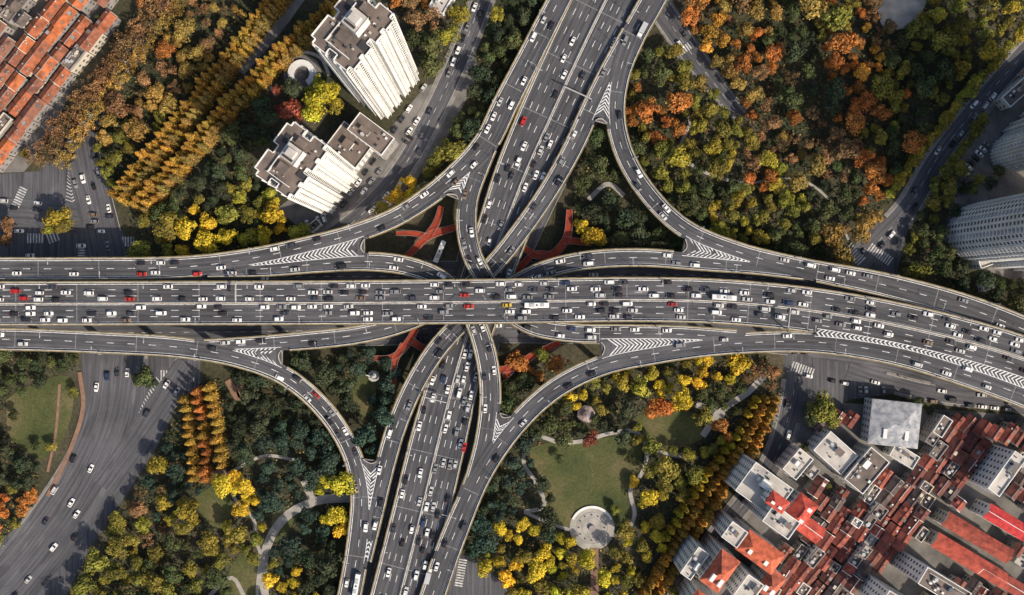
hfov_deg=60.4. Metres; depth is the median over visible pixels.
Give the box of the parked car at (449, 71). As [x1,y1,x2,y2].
[446,68,451,77]
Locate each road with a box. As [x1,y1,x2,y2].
[0,124,130,256]
[0,197,78,233]
[0,261,1023,414]
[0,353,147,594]
[66,130,125,256]
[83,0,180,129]
[93,358,197,494]
[311,0,495,234]
[362,101,597,594]
[451,555,507,594]
[655,0,745,118]
[667,353,808,594]
[784,355,893,402]
[846,362,1017,408]
[850,40,1023,268]
[851,218,907,274]
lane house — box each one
[0,0,7,6]
[0,5,18,26]
[0,20,14,38]
[0,34,16,58]
[0,56,8,64]
[0,61,20,87]
[0,85,19,113]
[0,112,16,140]
[0,134,22,155]
[0,151,14,172]
[5,70,29,91]
[6,0,36,13]
[6,47,26,66]
[6,89,32,117]
[6,125,31,144]
[12,9,33,28]
[13,113,39,133]
[14,33,35,53]
[17,52,41,76]
[21,95,53,122]
[23,75,48,96]
[24,13,50,39]
[30,37,54,58]
[32,53,61,81]
[38,80,66,105]
[39,0,62,21]
[41,24,65,46]
[49,42,70,62]
[50,3,81,33]
[50,65,77,88]
[55,0,72,6]
[60,43,93,74]
[61,27,81,48]
[68,0,96,14]
[71,14,93,34]
[77,24,108,55]
[94,0,118,10]
[94,8,121,36]
[776,540,793,564]
[776,563,792,586]
[779,584,793,594]
[783,554,800,573]
[786,573,804,590]
[791,540,807,560]
[795,560,812,579]
[795,582,810,594]
[799,533,812,546]
[802,543,825,568]
[803,463,819,479]
[803,474,828,498]
[803,566,821,585]
[805,417,825,431]
[808,579,826,594]
[810,493,830,511]
[811,515,827,527]
[813,531,834,551]
[816,505,836,522]
[816,555,832,571]
[818,569,835,584]
[821,578,843,594]
[824,519,841,534]
[825,544,837,558]
[827,491,845,511]
[828,559,840,573]
[830,529,849,548]
[832,408,845,426]
[832,484,849,498]
[833,506,850,524]
[834,546,851,563]
[834,568,850,584]
[838,589,849,594]
[839,560,857,576]
[840,520,856,536]
[841,409,859,428]
[843,536,858,550]
[843,574,863,594]
[846,514,862,528]
[846,551,862,566]
[849,497,869,519]
[852,525,869,543]
[853,542,872,559]
[855,556,874,579]
[858,484,881,505]
[861,512,876,529]
[862,532,877,547]
[866,501,888,520]
[867,544,884,564]
[869,524,884,538]
[872,468,893,489]
[872,558,888,574]
[874,489,892,506]
[874,531,895,552]
[876,516,889,527]
[880,522,900,536]
[881,546,896,563]
[884,475,904,496]
[885,497,900,516]
[887,502,914,526]
[891,530,910,552]
[894,480,913,502]
[896,514,922,536]
[900,464,926,487]
[904,486,924,508]
[911,525,929,542]
[912,505,930,522]
[916,452,934,470]
[917,479,933,493]
[918,493,935,509]
[919,429,939,446]
[920,439,948,460]
[922,412,952,437]
[922,469,939,484]
[930,455,948,474]
[931,476,950,496]
[939,426,957,442]
[940,459,959,478]
[942,436,964,460]
[942,484,959,500]
[943,495,966,512]
[945,467,971,489]
[946,412,965,429]
[948,574,966,587]
[950,450,968,466]
[955,429,966,439]
[958,413,977,433]
[960,456,979,472]
[961,430,979,453]
[962,574,982,594]
[965,445,986,461]
[971,417,991,438]
[975,437,992,451]
[976,586,989,594]
[985,423,1003,441]
[986,583,1006,594]
[997,421,1019,445]
[1002,481,1023,500]
[1004,538,1023,557]
[1010,429,1023,447]
[1010,552,1023,568]
[1012,449,1023,467]
[1012,471,1023,486]
[1013,440,1023,451]
[1015,417,1023,431]
[1016,486,1023,502]
[1016,501,1023,510]
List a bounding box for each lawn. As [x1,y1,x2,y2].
[6,375,72,459]
[196,487,231,528]
[228,553,259,594]
[272,508,298,542]
[352,373,375,415]
[530,437,641,527]
[636,410,702,447]
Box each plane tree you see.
[24,147,45,166]
[31,138,49,154]
[38,144,58,165]
[40,131,56,144]
[44,116,65,137]
[45,137,63,155]
[48,109,72,129]
[52,151,71,169]
[55,130,70,146]
[57,119,79,137]
[59,105,76,117]
[59,144,76,159]
[63,107,81,128]
[64,135,81,148]
[65,95,84,110]
[68,125,88,142]
[72,89,90,100]
[76,102,86,118]
[77,91,95,107]
[77,114,96,131]
[80,79,97,90]
[80,80,105,101]
[81,107,99,122]
[86,68,103,82]
[87,100,106,114]
[90,72,107,92]
[93,92,110,108]
[94,62,110,75]
[95,64,116,81]
[98,82,116,97]
[101,51,116,66]
[107,42,135,65]
[107,75,124,90]
[109,59,119,73]
[111,66,131,83]
[112,29,131,47]
[113,34,137,58]
[115,55,138,76]
[124,25,136,36]
[126,30,143,44]
[127,15,144,32]
[129,50,145,67]
[131,23,149,40]
[133,44,147,56]
[133,90,144,96]
[134,486,145,497]
[135,7,150,22]
[136,531,153,546]
[139,0,160,13]
[140,34,157,50]
[141,15,157,29]
[146,3,163,18]
[146,27,163,42]
[153,17,170,33]
[154,0,177,13]
[154,484,166,495]
[155,61,176,77]
[156,556,166,565]
[158,525,167,533]
[159,11,174,25]
[165,0,186,19]
[167,79,183,94]
[172,0,187,8]
[194,2,208,15]
[201,17,210,29]
[221,6,227,15]
[424,5,441,30]
[696,9,705,20]
[742,147,760,171]
[750,358,772,380]
[761,97,771,112]
[766,85,774,93]
[766,381,776,391]
[776,138,789,152]
[776,153,782,161]
[784,71,799,86]
[788,132,801,144]
[803,105,819,120]
[811,138,820,147]
[817,119,827,128]
[820,141,833,152]
[822,171,832,178]
[853,137,864,149]
[865,6,883,23]
[871,37,881,44]
[876,27,883,35]
[881,39,896,53]
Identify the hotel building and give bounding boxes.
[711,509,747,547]
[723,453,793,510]
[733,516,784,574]
[742,498,799,539]
[760,488,789,513]
[783,481,818,530]
[799,518,825,543]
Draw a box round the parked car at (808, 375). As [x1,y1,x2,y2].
[804,373,812,377]
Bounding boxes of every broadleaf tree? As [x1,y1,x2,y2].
[0,234,13,246]
[0,351,9,366]
[0,383,8,399]
[0,438,16,455]
[0,472,7,485]
[0,493,9,502]
[0,501,10,518]
[0,534,3,544]
[1,216,17,235]
[3,372,16,385]
[7,409,18,420]
[7,454,18,464]
[7,485,17,494]
[7,518,21,529]
[10,476,22,489]
[13,454,31,473]
[15,386,27,395]
[15,496,25,504]
[16,353,32,369]
[16,371,29,382]
[16,504,29,517]
[18,147,27,157]
[18,473,36,490]
[23,487,38,504]
[29,360,42,372]
[30,441,41,450]
[30,461,41,472]
[31,373,48,388]
[38,351,50,360]
[40,215,53,234]
[41,206,72,229]
[44,442,57,450]
[46,356,57,366]
[52,217,74,233]
[55,356,68,370]
[68,386,78,397]
[69,353,78,364]
[70,574,96,594]
[84,546,109,575]
[92,143,102,152]
[92,586,110,594]
[94,157,106,166]
[95,129,113,145]
[98,574,110,584]
[100,113,117,127]
[100,165,113,179]
[103,561,129,580]
[104,178,115,188]
[104,523,125,536]
[105,90,131,117]
[105,150,124,167]
[105,536,129,558]
[108,510,127,526]
[111,128,129,144]
[116,589,136,594]
[122,117,149,142]
[122,141,134,153]
[122,575,132,586]
[123,533,140,547]
[125,239,151,256]
[129,499,147,517]
[129,547,137,557]
[130,555,143,571]
[131,104,144,119]
[131,375,143,385]
[132,365,152,386]
[132,568,148,585]
[134,97,144,106]
[134,516,151,534]
[136,0,144,8]
[136,70,150,86]
[137,213,151,227]
[139,571,164,592]
[140,475,155,487]
[140,587,153,594]
[142,82,164,102]
[143,100,158,111]
[143,557,156,571]
[145,376,158,388]
[146,456,169,473]
[147,545,163,562]
[149,484,156,494]
[150,202,166,220]
[152,122,160,131]
[152,211,178,241]
[152,512,160,521]
[153,111,166,124]
[154,40,176,59]
[154,233,166,244]
[155,495,173,511]
[157,582,176,594]
[159,92,177,113]
[160,533,180,551]
[161,242,174,256]
[161,442,172,453]
[161,564,183,584]
[162,31,174,43]
[162,430,177,442]
[162,550,173,560]
[163,515,174,525]
[165,197,180,217]
[165,462,185,481]
[167,478,176,486]
[167,485,181,504]
[168,450,179,462]
[172,16,195,42]
[172,38,181,47]
[172,187,187,198]
[172,510,178,518]
[174,244,191,255]
[174,522,194,534]
[175,215,197,240]
[175,497,198,522]
[176,49,188,63]
[178,61,197,79]
[178,452,187,461]
[179,481,193,491]
[180,540,192,550]
[181,559,198,577]
[181,581,193,594]
[182,82,192,92]
[183,44,191,52]
[184,10,193,18]
[186,44,204,61]
[187,0,196,5]
[188,174,206,191]
[188,203,200,214]
[189,578,203,593]
[190,516,200,525]
[192,547,203,558]
[193,230,218,253]
[194,194,204,205]
[194,487,201,495]
[196,62,208,72]
[196,530,218,550]
[197,35,215,53]
[198,211,216,231]
[201,564,209,573]
[202,52,214,62]
[202,204,211,213]
[202,543,220,556]
[203,164,212,176]
[204,195,218,208]
[204,568,229,589]
[207,156,216,169]
[208,1,219,11]
[209,178,228,199]
[210,473,232,498]
[211,163,225,180]
[212,550,232,570]
[214,28,224,38]
[214,228,237,245]
[215,145,226,156]
[215,205,238,223]
[216,17,226,30]
[219,121,238,145]
[219,586,232,594]
[220,153,231,163]
[222,519,231,531]
[222,539,231,547]
[223,525,247,543]
[224,398,236,411]
[225,182,238,193]
[225,438,245,451]
[227,414,238,424]
[227,469,243,485]
[229,484,237,496]
[229,544,240,554]
[230,4,238,12]
[230,144,248,163]
[230,368,246,385]
[231,421,246,438]
[231,500,249,516]
[232,189,246,203]
[233,164,247,180]
[235,110,248,124]
[235,477,255,498]
[236,443,254,466]
[237,9,247,18]
[237,228,257,246]
[237,412,253,423]
[239,122,266,139]
[239,177,251,191]
[239,205,255,223]
[239,383,260,404]
[239,543,251,555]
[241,138,253,150]
[241,495,251,504]
[245,371,269,388]
[246,400,260,413]
[246,552,260,566]
[250,219,262,229]
[250,412,269,436]
[250,494,259,505]
[250,531,263,546]
[251,94,272,112]
[252,181,259,191]
[252,195,265,210]
[252,504,263,520]
[253,433,273,453]
[254,136,267,150]
[254,208,262,218]
[255,473,269,485]
[255,486,266,496]
[256,393,270,410]
[257,109,278,125]
[257,224,272,245]
[257,523,266,531]
[259,458,278,474]
[261,187,276,201]
[261,200,286,223]
[261,491,286,513]
[261,572,279,589]
[266,131,275,140]
[266,558,278,569]
[267,406,281,417]
[268,544,280,558]
[270,197,279,205]
[270,431,287,449]
[271,477,283,491]
[272,85,280,95]
[273,566,282,575]
[274,223,286,234]
[274,420,286,433]
[275,382,286,393]
[276,99,303,121]
[276,581,287,592]
[277,446,291,456]
[278,534,303,559]
[279,396,290,409]
[282,76,304,97]
[284,555,294,567]
[285,470,296,480]
[285,481,297,491]
[287,222,311,238]
[287,350,312,371]
[287,457,305,475]
[287,577,300,588]
[288,412,295,421]
[289,395,304,411]
[289,436,303,449]
[290,566,302,576]
[291,418,309,438]
[293,487,303,499]
[294,554,301,562]
[297,577,314,594]
[298,522,311,534]
[298,548,320,568]
[300,507,318,523]
[301,82,328,117]
[301,102,321,122]
[301,404,310,414]
[302,464,324,483]
[302,480,315,491]
[304,85,311,95]
[304,434,312,444]
[304,444,320,460]
[309,415,320,425]
[310,564,318,571]
[311,358,336,386]
[311,427,328,446]
[312,73,322,88]
[313,535,326,549]
[314,484,324,495]
[314,572,327,586]
[316,80,340,106]
[316,524,330,537]
[316,549,343,577]
[319,443,340,476]
[319,474,332,488]
[319,514,327,524]
[324,584,337,594]
[325,381,337,395]
[325,435,336,446]
[325,506,347,525]
[326,540,337,550]
[328,97,344,114]
[329,471,357,496]
[332,523,347,537]
[333,364,341,371]
[333,574,340,585]
[336,376,357,393]
[337,354,347,366]
[339,393,358,412]
[345,349,355,359]
[349,361,366,377]
[351,422,375,446]
[358,345,375,363]
[364,440,380,457]
[367,393,378,406]
[370,201,389,215]
[372,406,396,425]
[377,375,395,393]
[378,356,392,370]
[379,391,395,406]
[383,188,403,203]
[388,366,401,379]
[390,0,401,8]
[394,177,403,190]
[401,0,421,9]
[403,10,426,31]
[403,175,417,188]
[403,187,416,198]
[404,29,424,51]
[416,50,427,60]
[419,56,445,79]
[421,0,429,8]
[421,28,443,58]
[422,165,435,178]
[427,150,444,169]
[434,138,465,162]
[437,24,460,45]
[446,4,470,24]
[449,123,463,139]
[450,112,465,126]
[461,117,482,142]
[466,83,484,100]
[466,544,478,558]
[467,60,492,82]
[467,106,477,114]
[470,513,492,536]
[472,531,497,554]
[475,110,486,126]
[477,103,487,110]
[477,558,491,577]
[478,504,488,515]
[479,42,488,53]
[481,549,493,558]
[482,52,495,62]
[483,83,499,104]
[484,19,501,32]
[485,474,500,492]
[486,501,498,510]
[490,6,504,22]
[490,24,505,44]
[491,43,507,57]
[491,74,500,85]
[491,555,505,567]
[492,508,504,522]
[493,520,506,535]
[496,68,505,78]
[497,545,505,553]
[498,500,506,509]
[498,569,515,588]
[499,474,516,489]
[500,56,513,68]
[500,393,519,414]
[501,20,514,33]
[501,378,516,397]
[502,0,518,6]
[502,27,523,49]
[502,491,517,507]
[503,453,520,469]
[504,349,528,372]
[504,529,512,541]
[504,586,519,594]
[505,13,514,21]
[507,507,517,515]
[509,557,523,571]
[512,371,535,392]
[513,534,522,545]
[513,575,524,587]
[514,548,533,563]
[515,434,533,456]
[515,480,526,495]
[516,466,525,477]
[516,517,529,532]
[517,0,537,6]
[517,6,531,25]
[517,587,531,594]
[522,478,533,487]
[526,365,534,374]
[526,497,535,505]
[526,557,546,582]
[527,458,534,467]
[528,425,542,443]
[528,523,541,536]
[533,348,549,362]
[533,370,543,381]
[534,3,541,11]
[534,412,557,435]
[534,474,550,491]
[534,578,552,594]
[535,542,551,562]
[536,505,558,531]
[540,524,556,543]
[544,555,554,568]
[545,354,564,371]
[545,491,555,504]
[547,404,555,411]
[547,566,556,574]
[549,585,561,594]
[554,431,573,448]
[554,454,563,463]
[554,532,565,544]
[554,547,567,559]
[557,399,573,415]
[557,417,576,431]
[557,562,568,569]
[557,572,568,580]
[562,584,590,594]
[563,392,577,400]
[565,537,576,548]
[565,553,579,567]
[570,565,579,575]
[572,171,591,188]
[572,403,581,409]
[573,218,588,233]
[574,202,583,212]
[576,187,583,196]
[577,422,588,431]
[578,389,587,400]
[578,547,594,569]
[580,203,602,224]
[581,227,606,245]
[582,429,597,447]
[587,127,606,148]
[587,152,608,178]
[587,378,600,389]
[591,395,601,404]
[591,415,598,424]
[596,403,609,416]
[596,420,607,432]
[597,209,612,224]
[597,567,611,587]
[599,238,613,248]
[600,224,612,236]
[601,189,622,210]
[602,381,611,393]
[603,165,622,182]
[608,402,617,411]
[608,424,619,432]
[609,545,624,560]
[610,230,629,244]
[610,562,620,572]
[611,372,629,392]
[611,504,621,515]
[611,575,619,584]
[614,206,640,229]
[614,428,630,447]
[615,519,634,540]
[616,414,630,425]
[619,399,638,418]
[619,573,632,588]
[620,551,632,564]
[622,538,633,546]
[623,369,631,375]
[624,456,635,463]
[626,89,636,101]
[626,104,637,116]
[626,114,637,126]
[626,565,635,578]
[628,223,651,247]
[629,374,650,397]
[629,475,639,488]
[630,67,641,79]
[631,94,646,103]
[631,139,646,155]
[631,434,646,444]
[632,423,642,431]
[632,572,646,587]
[633,82,641,92]
[633,97,661,123]
[634,212,647,225]
[636,537,649,552]
[637,122,646,132]
[637,489,658,508]
[638,155,650,166]
[640,48,654,63]
[640,65,650,78]
[640,131,650,143]
[641,461,657,478]
[641,520,650,533]
[641,550,652,562]
[642,436,665,454]
[643,397,672,418]
[645,365,658,380]
[648,130,667,145]
[649,512,665,530]
[649,529,664,543]
[650,224,666,239]
[651,162,669,180]
[652,140,672,157]
[652,489,668,501]
[653,44,666,56]
[653,64,672,87]
[653,379,665,389]
[654,58,665,68]
[654,455,680,484]
[655,388,665,397]
[656,107,666,116]
[656,478,672,493]
[656,543,667,552]
[659,179,673,192]
[661,115,674,127]
[663,365,673,377]
[663,382,673,394]
[665,143,692,167]
[665,234,683,251]
[666,42,684,58]
[666,92,692,113]
[666,192,677,202]
[667,138,673,146]
[667,400,674,411]
[667,585,678,594]
[668,70,677,80]
[668,445,678,455]
[671,118,687,137]
[671,386,692,411]
[673,475,687,489]
[674,192,701,216]
[675,59,693,76]
[675,179,692,194]
[676,71,693,90]
[676,374,692,385]
[676,486,691,502]
[678,167,691,179]
[678,463,684,475]
[680,6,699,26]
[680,359,692,368]
[681,108,689,117]
[681,446,695,461]
[684,138,698,149]
[686,0,709,11]
[686,465,704,484]
[688,107,702,121]
[688,118,707,135]
[688,145,702,159]
[689,73,708,91]
[689,184,698,192]
[690,26,701,34]
[690,93,701,110]
[691,406,713,426]
[692,376,707,389]
[693,164,706,174]
[693,209,707,220]
[694,197,712,210]
[694,358,702,367]
[694,386,707,400]
[695,367,708,377]
[697,179,714,198]
[698,102,718,119]
[699,24,719,39]
[699,38,712,52]
[700,446,708,458]
[701,397,716,411]
[702,356,714,367]
[703,137,722,156]
[704,157,728,181]
[706,384,714,392]
[706,443,718,454]
[707,87,720,100]
[708,55,724,68]
[708,199,722,214]
[709,12,728,26]
[709,215,717,224]
[709,221,727,234]
[710,372,722,381]
[711,418,728,433]
[713,119,732,139]
[714,150,728,160]
[714,383,727,396]
[715,30,730,47]
[716,186,727,197]
[716,435,725,444]
[717,106,730,119]
[717,398,728,410]
[718,0,731,12]
[721,62,738,79]
[721,226,737,239]
[722,138,734,150]
[722,197,734,210]
[722,205,739,222]
[723,14,734,25]
[723,374,736,384]
[723,431,733,441]
[724,51,737,65]
[724,158,733,171]
[725,391,735,401]
[726,149,736,160]
[726,354,752,375]
[727,177,742,194]
[728,124,743,136]
[729,78,747,90]
[729,190,746,207]
[730,38,740,50]
[731,0,753,13]
[732,115,743,125]
[732,141,739,149]
[732,407,742,415]
[733,380,747,393]
[734,53,751,73]
[736,21,754,37]
[738,233,747,243]
[738,372,752,384]
[740,97,750,108]
[740,215,749,225]
[741,125,753,137]
[741,182,754,195]
[743,133,759,150]
[743,172,756,184]
[744,225,754,235]
[745,85,765,102]
[745,109,758,120]
[745,196,757,208]
[746,42,755,52]
[747,0,764,20]
[749,27,763,40]
[750,63,769,80]
[752,51,762,62]
[752,209,770,225]
[752,229,771,244]
[755,150,777,169]
[757,130,765,140]
[759,182,769,192]
[760,114,782,131]
[761,33,776,47]
[762,168,777,183]
[762,194,772,202]
[763,26,773,35]
[765,42,784,62]
[765,62,778,74]
[766,146,776,153]
[766,200,776,212]
[767,0,777,7]
[767,177,785,194]
[767,365,781,380]
[768,224,786,245]
[769,242,783,252]
[770,2,782,21]
[770,162,787,176]
[773,23,784,36]
[775,75,782,86]
[776,86,804,108]
[777,130,788,140]
[778,189,794,209]
[778,218,791,229]
[781,240,808,257]
[782,0,793,5]
[784,3,801,22]
[784,33,797,41]
[784,153,798,163]
[785,40,807,63]
[785,171,808,192]
[786,109,802,126]
[786,201,800,217]
[792,220,799,229]
[792,226,803,237]
[793,106,802,114]
[794,23,809,36]
[796,149,806,159]
[797,35,809,47]
[797,193,806,204]
[798,0,828,19]
[798,442,808,451]
[801,63,816,79]
[801,202,810,212]
[802,218,821,235]
[803,138,813,149]
[804,186,816,200]
[804,408,824,426]
[806,153,826,176]
[806,389,836,422]
[808,31,816,43]
[808,233,822,244]
[809,51,820,64]
[814,18,825,27]
[816,27,829,41]
[818,197,840,220]
[820,2,852,31]
[820,44,828,51]
[820,148,833,164]
[820,179,830,190]
[820,222,850,246]
[822,51,845,70]
[823,99,841,117]
[825,77,846,103]
[825,126,845,144]
[825,405,840,428]
[826,27,835,34]
[826,30,860,54]
[826,483,831,490]
[827,0,836,5]
[827,71,836,80]
[830,239,844,248]
[831,161,842,171]
[832,112,842,121]
[832,138,860,159]
[832,246,854,265]
[836,184,852,202]
[838,170,847,182]
[838,204,854,222]
[839,3,852,16]
[840,62,849,74]
[843,86,853,95]
[844,21,851,30]
[845,111,865,136]
[847,51,857,59]
[848,59,858,69]
[848,96,860,114]
[849,80,865,93]
[850,171,861,183]
[851,0,861,7]
[851,185,861,197]
[852,219,870,244]
[853,37,865,49]
[853,62,870,81]
[853,148,875,167]
[853,212,865,221]
[855,7,866,18]
[858,195,869,205]
[859,90,878,112]
[860,128,868,138]
[862,22,871,32]
[863,61,874,71]
[863,179,880,195]
[864,208,883,228]
[865,146,875,156]
[865,161,886,183]
[867,0,882,10]
[869,43,880,53]
[870,104,893,120]
[870,123,881,132]
[871,74,894,100]
[873,129,887,144]
[873,156,885,164]
[874,52,885,61]
[874,62,881,72]
[875,190,885,201]
[879,173,893,186]
[882,18,897,33]
[882,69,894,77]
[883,51,901,68]
[883,187,895,198]
[885,125,898,140]
[885,139,901,157]
[887,89,905,103]
[889,99,899,112]
[889,121,899,128]
[889,160,902,175]
[890,78,898,89]
[891,180,902,190]
[894,171,906,186]
[895,59,910,79]
[899,102,909,112]
[901,129,928,153]
[902,164,912,176]
[902,243,915,255]
[903,88,911,98]
[903,262,933,279]
[904,18,921,38]
[906,155,919,166]
[908,61,925,79]
[909,41,922,50]
[909,231,920,243]
[910,146,925,160]
[911,397,923,405]
[913,121,933,137]
[915,75,936,98]
[915,103,930,117]
[916,10,929,21]
[916,19,937,39]
[916,209,923,219]
[916,223,928,237]
[918,237,930,250]
[919,50,935,62]
[924,132,934,145]
[924,192,943,211]
[924,405,934,414]
[926,0,941,6]
[926,7,947,23]
[927,244,945,262]
[928,214,939,224]
[929,176,944,186]
[929,183,938,193]
[930,86,938,98]
[931,31,958,56]
[931,225,948,242]
[931,260,952,277]
[933,125,942,137]
[935,57,957,82]
[935,93,950,106]
[937,115,949,130]
[938,166,953,181]
[939,109,955,123]
[940,177,956,196]
[941,193,954,207]
[941,246,957,260]
[944,24,955,33]
[945,80,952,89]
[945,161,954,168]
[946,151,960,164]
[947,1,966,15]
[947,49,960,60]
[949,101,959,115]
[949,202,961,216]
[951,275,970,291]
[952,14,977,35]
[953,34,962,45]
[953,59,970,80]
[953,93,962,108]
[953,159,969,176]
[954,0,971,3]
[954,259,970,273]
[956,142,967,155]
[959,85,976,98]
[960,47,972,61]
[960,183,970,193]
[961,34,971,45]
[961,135,973,147]
[966,78,980,95]
[967,126,980,138]
[969,119,985,133]
[970,185,978,194]
[971,73,985,86]
[971,173,985,185]
[972,0,999,14]
[972,270,997,288]
[974,16,988,27]
[975,27,994,42]
[977,38,998,60]
[977,112,989,126]
[978,69,990,78]
[983,176,997,190]
[985,287,1002,302]
[986,11,997,20]
[986,59,999,72]
[991,50,1006,66]
[991,165,1005,179]
[994,277,1006,290]
[995,24,1005,36]
[1000,0,1021,13]
[1001,16,1014,29]
[1004,40,1017,50]
[1005,289,1023,311]
[1006,278,1017,289]
[1011,30,1023,42]
[1016,20,1023,33]
[1018,279,1023,289]
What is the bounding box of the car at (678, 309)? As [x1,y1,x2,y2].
[674,308,682,311]
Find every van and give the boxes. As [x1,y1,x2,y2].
[50,485,58,494]
[97,297,107,300]
[156,311,166,315]
[256,338,265,342]
[293,284,302,287]
[323,297,333,300]
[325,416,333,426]
[335,264,346,268]
[386,429,392,438]
[403,586,408,594]
[420,517,425,526]
[435,349,442,357]
[437,272,446,278]
[456,388,461,398]
[460,521,466,530]
[506,294,516,298]
[530,32,536,41]
[555,175,562,185]
[583,261,593,265]
[604,280,614,284]
[622,35,628,45]
[622,301,632,305]
[649,293,658,297]
[674,342,684,347]
[690,263,699,267]
[711,310,721,314]
[760,307,770,311]
[764,293,773,297]
[783,301,792,305]
[805,262,815,267]
[830,267,839,272]
[912,361,922,367]
[947,397,957,401]
[970,100,978,108]
[975,337,985,342]
[1011,348,1021,354]
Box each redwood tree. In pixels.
[106,189,119,200]
[112,185,123,192]
[116,179,127,185]
[116,196,129,206]
[119,191,131,201]
[120,185,139,194]
[121,175,134,184]
[124,170,136,179]
[127,162,145,174]
[127,180,143,190]
[128,200,142,211]
[131,194,149,206]
[135,151,149,163]
[135,176,145,185]
[136,160,148,166]
[136,171,153,179]
[136,189,151,199]
[139,206,151,216]
[141,147,161,158]
[141,198,159,207]
[142,165,157,175]
[143,178,159,192]
[143,185,156,194]
[145,142,160,150]
[145,159,161,170]
[148,153,170,166]
[150,174,166,184]
[150,194,165,205]
[151,139,165,147]
[154,131,169,141]
[154,149,170,159]
[155,183,174,194]
[157,171,169,179]
[157,191,170,199]
[160,127,175,135]
[160,145,174,155]
[161,165,172,174]
[163,121,179,134]
[163,139,178,149]
[163,178,177,187]
[164,160,180,168]
[167,133,183,146]
[168,116,181,124]
[168,174,184,185]
[169,157,183,165]
[171,111,183,122]
[171,168,186,178]
[174,129,186,140]
[175,150,187,160]
[177,393,192,403]
[179,100,194,112]
[179,106,190,116]
[179,123,192,132]
[179,155,195,167]
[179,164,193,173]
[179,403,193,412]
[180,117,195,130]
[181,145,194,153]
[182,412,195,421]
[182,418,196,428]
[182,427,197,438]
[184,132,203,143]
[184,141,197,152]
[184,437,197,446]
[185,112,203,124]
[185,444,197,455]
[186,453,201,464]
[186,463,201,474]
[187,153,201,162]
[187,474,200,482]
[189,96,197,108]
[190,108,203,116]
[190,385,203,395]
[190,395,203,404]
[191,90,202,100]
[193,101,209,114]
[193,403,207,413]
[194,131,205,141]
[194,148,207,156]
[195,77,211,90]
[195,86,204,95]
[196,123,206,134]
[196,142,211,154]
[196,410,207,420]
[196,429,210,439]
[197,420,210,430]
[197,437,211,448]
[197,462,213,475]
[198,96,214,108]
[199,455,210,464]
[199,474,211,483]
[201,72,214,86]
[201,380,216,391]
[201,446,213,456]
[202,90,216,102]
[202,120,217,129]
[202,135,217,149]
[203,388,219,400]
[204,130,217,141]
[206,86,223,100]
[206,398,219,408]
[206,406,222,418]
[207,67,218,79]
[207,115,220,124]
[209,433,227,444]
[210,110,223,122]
[210,126,224,138]
[210,416,225,426]
[211,80,226,95]
[211,425,225,434]
[212,63,224,72]
[212,449,229,462]
[214,73,232,88]
[214,440,228,452]
[216,106,227,115]
[216,460,228,469]
[217,97,234,110]
[217,121,227,129]
[219,51,232,62]
[219,69,234,81]
[222,62,239,76]
[222,93,236,105]
[222,115,233,125]
[226,47,235,56]
[227,109,239,122]
[229,42,239,53]
[229,59,242,69]
[229,89,242,97]
[230,36,242,47]
[231,105,243,114]
[232,52,246,65]
[234,84,247,98]
[235,98,250,109]
[238,31,252,42]
[238,48,247,58]
[238,79,253,91]
[241,26,252,36]
[242,42,254,55]
[242,95,252,106]
[244,36,259,49]
[244,76,256,84]
[245,20,256,31]
[246,88,260,98]
[249,13,261,25]
[250,69,261,80]
[250,84,264,93]
[251,32,262,43]
[253,26,266,38]
[255,19,269,33]
[255,58,271,71]
[255,67,264,78]
[256,9,264,18]
[256,79,269,89]
[258,2,266,14]
[260,72,273,84]
[261,14,274,27]
[262,0,274,7]
[263,7,276,23]
[264,56,276,66]
[264,67,278,80]
[269,3,283,18]
[269,51,280,62]
[271,62,284,73]
[272,43,288,58]
[274,0,288,13]
[277,41,289,53]
[277,59,289,72]
[280,0,290,8]
[281,53,293,64]
[283,35,294,46]
[289,34,297,44]
[289,47,299,58]
[292,44,304,56]
[293,24,304,35]
[296,20,309,34]
[297,35,311,49]
[302,34,313,46]
[305,20,313,29]
[308,28,314,39]
[309,13,320,24]
[315,11,324,22]
[319,3,329,15]
[324,0,334,13]
[330,10,336,17]
[636,587,647,594]
[642,581,651,594]
[644,577,654,588]
[649,572,659,586]
[651,565,663,579]
[651,586,661,594]
[655,563,665,572]
[655,585,664,594]
[656,555,669,566]
[658,579,668,590]
[661,550,672,560]
[662,530,670,541]
[663,570,673,584]
[665,562,678,574]
[665,566,675,579]
[666,524,675,534]
[666,544,675,554]
[669,537,678,548]
[671,516,680,527]
[673,507,683,517]
[674,533,682,541]
[675,526,687,537]
[680,502,688,512]
[681,519,689,530]
[682,513,695,527]
[685,495,694,504]
[688,487,698,498]
[688,531,697,541]
[689,504,700,513]
[689,509,697,517]
[689,528,699,537]
[692,482,703,491]
[692,521,703,533]
[694,497,703,508]
[696,516,707,526]
[699,473,708,482]
[699,491,708,502]
[699,509,712,523]
[700,504,714,518]
[701,485,711,496]
[704,465,713,476]
[706,481,715,490]
[706,499,716,510]
[707,460,719,471]
[708,496,721,509]
[710,475,719,484]
[711,491,722,501]
[713,453,725,463]
[714,485,726,497]
[715,471,726,479]
[717,465,728,475]
[717,482,728,490]
[719,445,729,454]
[722,460,731,469]
[725,441,734,449]
[726,455,737,464]
[729,449,739,458]
[731,443,743,453]
[732,432,739,440]
[734,425,743,433]
[737,440,747,448]
[738,417,747,426]
[740,433,751,442]
[742,408,752,417]
[744,426,754,434]
[744,448,754,458]
[747,400,757,409]
[747,419,757,429]
[747,442,759,453]
[749,412,761,423]
[749,437,762,447]
[751,396,760,402]
[751,431,763,440]
[752,408,764,416]
[754,428,764,435]
[756,402,766,410]
[757,423,771,432]
[760,394,769,404]
[761,416,770,424]
[762,411,773,419]
[764,404,777,414]
[766,397,777,408]
[769,394,780,403]
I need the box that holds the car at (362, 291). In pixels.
[358,290,366,293]
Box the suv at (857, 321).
[851,319,860,323]
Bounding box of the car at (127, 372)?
[125,368,129,376]

